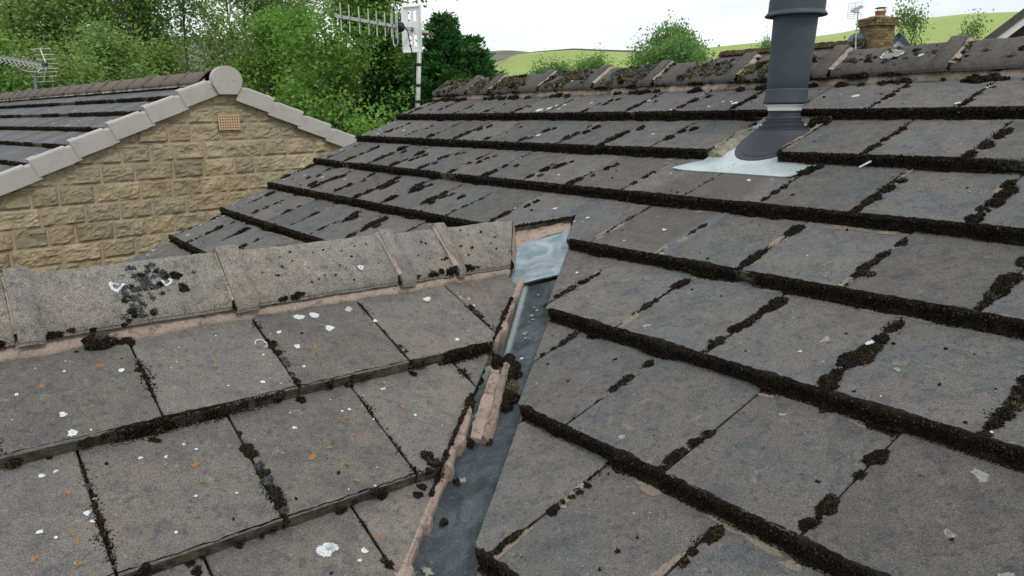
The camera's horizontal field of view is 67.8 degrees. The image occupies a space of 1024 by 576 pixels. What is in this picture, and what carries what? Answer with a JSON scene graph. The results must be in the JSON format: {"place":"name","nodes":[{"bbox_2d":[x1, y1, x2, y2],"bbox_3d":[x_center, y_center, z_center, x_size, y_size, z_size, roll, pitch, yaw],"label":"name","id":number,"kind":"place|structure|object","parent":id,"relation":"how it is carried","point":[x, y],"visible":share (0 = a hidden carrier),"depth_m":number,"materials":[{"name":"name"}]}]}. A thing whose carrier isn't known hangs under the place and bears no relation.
{"place":"outdoors","nodes":[
{"label":"outdoors","id":0,"kind":"place"},
{"bbox_2d":[8,23,528,74],"bbox_3d":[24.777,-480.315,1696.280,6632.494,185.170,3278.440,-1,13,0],"label":"moor","id":1,"kind":"structure","parent":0,"point":[501,55],"depth_m":1175.90,"materials":[{"name":"green plant"}]},
{"bbox_2d":[0,35,1023,575],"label":"house","id":2,"kind":"structure","parent":0,"point":[814,371],"depth_m":1.80,"materials":[{"name":"grey tile"}]},
{"bbox_2d":[336,2,432,107],"bbox_3d":[-0.877,-0.808,5.451,0.249,2.347,1.149,6,15,29],"label":"yagi aerial","id":3,"kind":"object","parent":2,"relation":"attached to","point":[407,29],"visible":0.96,"depth_m":5.46,"materials":[{"name":"metal"}]},
{"bbox_2d":[470,362,509,443],"bbox_3d":[-0.055,0.291,1.975,0.062,0.121,0.304,2,13,10],"label":"mortar lump","id":4,"kind":"object","parent":2,"relation":"on","point":[484,425],"visible":0.98,"depth_m":1.94,"materials":[{"name":"beige concrete"}]},
{"bbox_2d":[470,352,523,445],"bbox_3d":[-0.052,0.283,2.007,0.170,0.131,0.365,-1,13,0],"label":"moss cushion","id":5,"kind":"object","parent":2,"relation":"on","point":[511,398],"visible":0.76,"depth_m":2.04,"materials":[{"name":"black plant"}]},
{"bbox_2d":[672,0,831,176],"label":"flue pipe","id":6,"kind":"object","parent":2,"relation":"on","point":[748,151],"visible":0.97,"depth_m":2.71,"materials":[{"name":"metal"}]},
{"bbox_2d":[0,0,1023,51],"label":"sky","id":7,"kind":"structure","parent":0,"point":[516,25],"materials":[{"name":"white"}]},
{"bbox_2d":[573,48,594,65],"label":"deciduous tree","id":8,"kind":"object","parent":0,"point":[582,58],"depth_m":66.34,"materials":[{"name":"green plant"}]},
{"bbox_2d":[492,12,1017,75],"bbox_3d":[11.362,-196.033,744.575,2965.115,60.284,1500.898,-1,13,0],"label":"hill","id":9,"kind":"structure","parent":0,"point":[945,28],"depth_m":326.07,"materials":[{"name":"green plant"}]},
{"bbox_2d":[495,53,526,68],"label":"path","id":10,"kind":"structure","parent":9,"relation":"on","point":[502,61],"depth_m":366.30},
{"bbox_2d":[495,47,706,62],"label":"dry stone wall","id":11,"kind":"structure","parent":9,"relation":"on","point":[586,50],"depth_m":493.22,"materials":[{"name":"grey stone"}]},
{"bbox_2d":[717,38,864,59],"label":"brown tiled house","id":12,"kind":"structure","parent":0,"point":[821,46],"depth_m":15.17,"materials":[{"name":"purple tile"}]},
{"bbox_2d":[847,33,864,48],"bbox_3d":[6.222,-4.316,13.841,0.319,0.610,0.147,9,16,35],"label":"satellite dish","id":13,"kind":"object","parent":12,"relation":"attached to","point":[851,38],"visible":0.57,"depth_m":13.79,"materials":[{"name":"grey metal"}]},
{"bbox_2d":[857,7,898,48],"bbox_3d":[6.613,-2.733,14.198,0.510,4.734,0.510,-3,13,-11],"label":"brick chimney","id":14,"kind":"object","parent":12,"relation":"on","point":[877,30],"visible":0.17,"depth_m":13.59,"materials":[{"name":"brick"}]},
{"bbox_2d":[847,2,863,48],"bbox_3d":[6.029,-4.339,13.542,0.238,1.404,0.820,7,15,32],"label":"television aerial","id":15,"kind":"object","parent":14,"relation":"attached to","point":[858,12],"visible":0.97,"depth_m":13.46,"materials":[{"name":"metal"}]},
{"bbox_2d":[982,9,1023,39],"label":"white boarded house","id":16,"kind":"structure","parent":0,"point":[1013,27],"depth_m":14.34,"materials":[{"name":"wood"}]},
{"bbox_3d":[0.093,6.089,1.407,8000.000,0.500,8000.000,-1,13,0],"label":"ground","id":17,"kind":"structure","parent":0,"visible":0},
{"bbox_2d":[0,29,80,92],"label":"deciduous tree","id":18,"kind":"object","parent":17,"relation":"on","point":[4,80],"visible":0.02,"depth_m":16.29,"materials":[{"name":"green plant"}]},
{"bbox_2d":[0,27,119,92],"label":"deciduous tree","id":19,"kind":"object","parent":17,"relation":"on","point":[64,73],"visible":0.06,"depth_m":16.19,"materials":[{"name":"green plant"}]},
{"bbox_2d":[0,0,126,70],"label":"deciduous tree","id":20,"kind":"object","parent":17,"relation":"on","point":[55,14],"visible":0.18,"depth_m":20.15,"materials":[{"name":"green plant"}]},
{"bbox_2d":[0,0,204,83],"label":"deciduous tree","id":21,"kind":"object","parent":17,"relation":"on","point":[129,55],"visible":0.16,"depth_m":17.91,"materials":[{"name":"green plant"}]},
{"bbox_2d":[42,0,276,100],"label":"deciduous tree","id":22,"kind":"object","parent":17,"relation":"on","point":[144,11],"visible":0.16,"depth_m":21.58,"materials":[{"name":"green plant"}]},
{"bbox_2d":[0,66,356,277],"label":"stone house","id":23,"kind":"structure","parent":17,"relation":"on","point":[108,172],"depth_m":7.02,"materials":[{"name":"beige stone"}]},
{"bbox_2d":[0,48,57,88],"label":"television aerial","id":24,"kind":"object","parent":23,"relation":"on","point":[45,65],"visible":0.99,"depth_m":11.20,"materials":[{"name":"grey metal"}]},
{"bbox_2d":[130,0,338,103],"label":"deciduous tree","id":25,"kind":"object","parent":17,"relation":"on","point":[259,4],"visible":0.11,"depth_m":25.42,"materials":[{"name":"green plant"}]},
{"bbox_2d":[183,0,327,106],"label":"deciduous tree","id":26,"kind":"object","parent":17,"relation":"on","point":[261,28],"visible":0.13,"depth_m":20.81,"materials":[{"name":"green plant"}]},
{"bbox_2d":[266,93,395,135],"bbox_3d":[-2.129,-0.392,14.424,4.704,6.395,5.114,-5,14,-16],"label":"shrub","id":27,"kind":"object","parent":17,"relation":"on","point":[366,127],"visible":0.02,"depth_m":12.09,"materials":[{"name":"green plant"}]},
{"bbox_2d":[256,0,457,134],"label":"deciduous tree","id":28,"kind":"object","parent":17,"relation":"on","point":[341,70],"visible":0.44,"depth_m":16.26,"materials":[{"name":"green plant"}]},
{"bbox_2d":[338,33,409,133],"bbox_3d":[-2.835,-2.155,18.523,5.105,7.946,5.063,10,17,40],"label":"shrub","id":29,"kind":"object","parent":17,"relation":"on","point":[376,92],"visible":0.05,"depth_m":17.66,"materials":[{"name":"plant"}]},
{"bbox_2d":[385,65,440,122],"bbox_3d":[-2.017,-1.537,17.751,5.374,7.063,5.330,7,15,32],"label":"bush","id":30,"kind":"object","parent":17,"relation":"on","point":[427,94],"depth_m":16.58,"materials":[{"name":"green plant"}]},
{"bbox_2d":[376,10,498,125],"bbox_3d":[-1.304,-2.240,18.102,5.969,8.254,6.019,-1,13,0],"label":"cypress","id":31,"kind":"object","parent":17,"relation":"on","point":[446,49],"visible":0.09,"depth_m":16.76,"materials":[{"name":"green plant"}]},
{"bbox_2d":[461,33,507,77],"bbox_3d":[-1.154,-2.148,18.672,5.911,7.813,5.863,-7,14,-24],"label":"cypress","id":32,"kind":"object","parent":17,"relation":"on","point":[485,67],"visible":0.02,"depth_m":17.57,"materials":[{"name":"green plant"}]},
{"bbox_2d":[521,57,577,74],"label":"deciduous tree","id":33,"kind":"object","parent":17,"relation":"on","point":[543,67],"depth_m":61.51,"materials":[{"name":"green plant"}]},
{"bbox_2d":[527,48,578,73],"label":"deciduous tree","id":34,"kind":"object","parent":17,"relation":"on","point":[558,67],"visible":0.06,"depth_m":57.50,"materials":[{"name":"green plant"}]},
{"bbox_2d":[567,43,620,69],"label":"deciduous tree","id":35,"kind":"object","parent":17,"relation":"on","point":[595,64],"visible":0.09,"depth_m":62.18,"materials":[{"name":"green plant"}]},
{"bbox_2d":[626,11,709,65],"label":"deciduous tree","id":36,"kind":"object","parent":17,"relation":"on","point":[657,31],"visible":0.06,"depth_m":47.88,"materials":[{"name":"green plant"}]},
{"bbox_2d":[617,18,719,65],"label":"deciduous tree","id":37,"kind":"object","parent":17,"relation":"on","point":[678,52],"visible":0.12,"depth_m":42.19,"materials":[{"name":"green plant"}]},
{"bbox_2d":[657,9,707,61],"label":"deciduous tree","id":38,"kind":"object","parent":17,"relation":"on","point":[682,32],"visible":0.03,"depth_m":47.62,"materials":[{"name":"green plant"}]},
{"bbox_2d":[686,30,713,61],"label":"deciduous tree","id":39,"kind":"object","parent":17,"relation":"on","point":[704,48],"depth_m":45.77,"materials":[{"name":"green plant"}]},
{"bbox_2d":[751,26,770,47],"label":"deciduous tree","id":40,"kind":"object","parent":17,"relation":"on","point":[767,44],"visible":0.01,"depth_m":54.68,"materials":[{"name":"green plant"}]},
{"bbox_2d":[844,0,929,44],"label":"deciduous tree","id":41,"kind":"object","parent":17,"relation":"on","point":[906,15],"visible":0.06,"depth_m":33.63,"materials":[{"name":"green plant"}]},
{"bbox_2d":[893,32,910,46],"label":"gabled house","id":42,"kind":"structure","parent":17,"relation":"on","point":[899,39],"depth_m":20.32,"materials":[{"name":"grey tile"}]},
{"bbox_2d":[897,0,971,44],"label":"deciduous tree","id":43,"kind":"object","parent":17,"relation":"on","point":[916,26],"visible":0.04,"depth_m":33.95,"materials":[{"name":"green plant"}]},
{"bbox_2d":[950,8,993,39],"bbox_3d":[21.967,-7.552,35.147,5.784,10.304,3.759,9,16,36],"label":"deciduous tree","id":44,"kind":"object","parent":17,"relation":"on","point":[975,28],"visible":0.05,"depth_m":34.45,"materials":[{"name":"green plant"}]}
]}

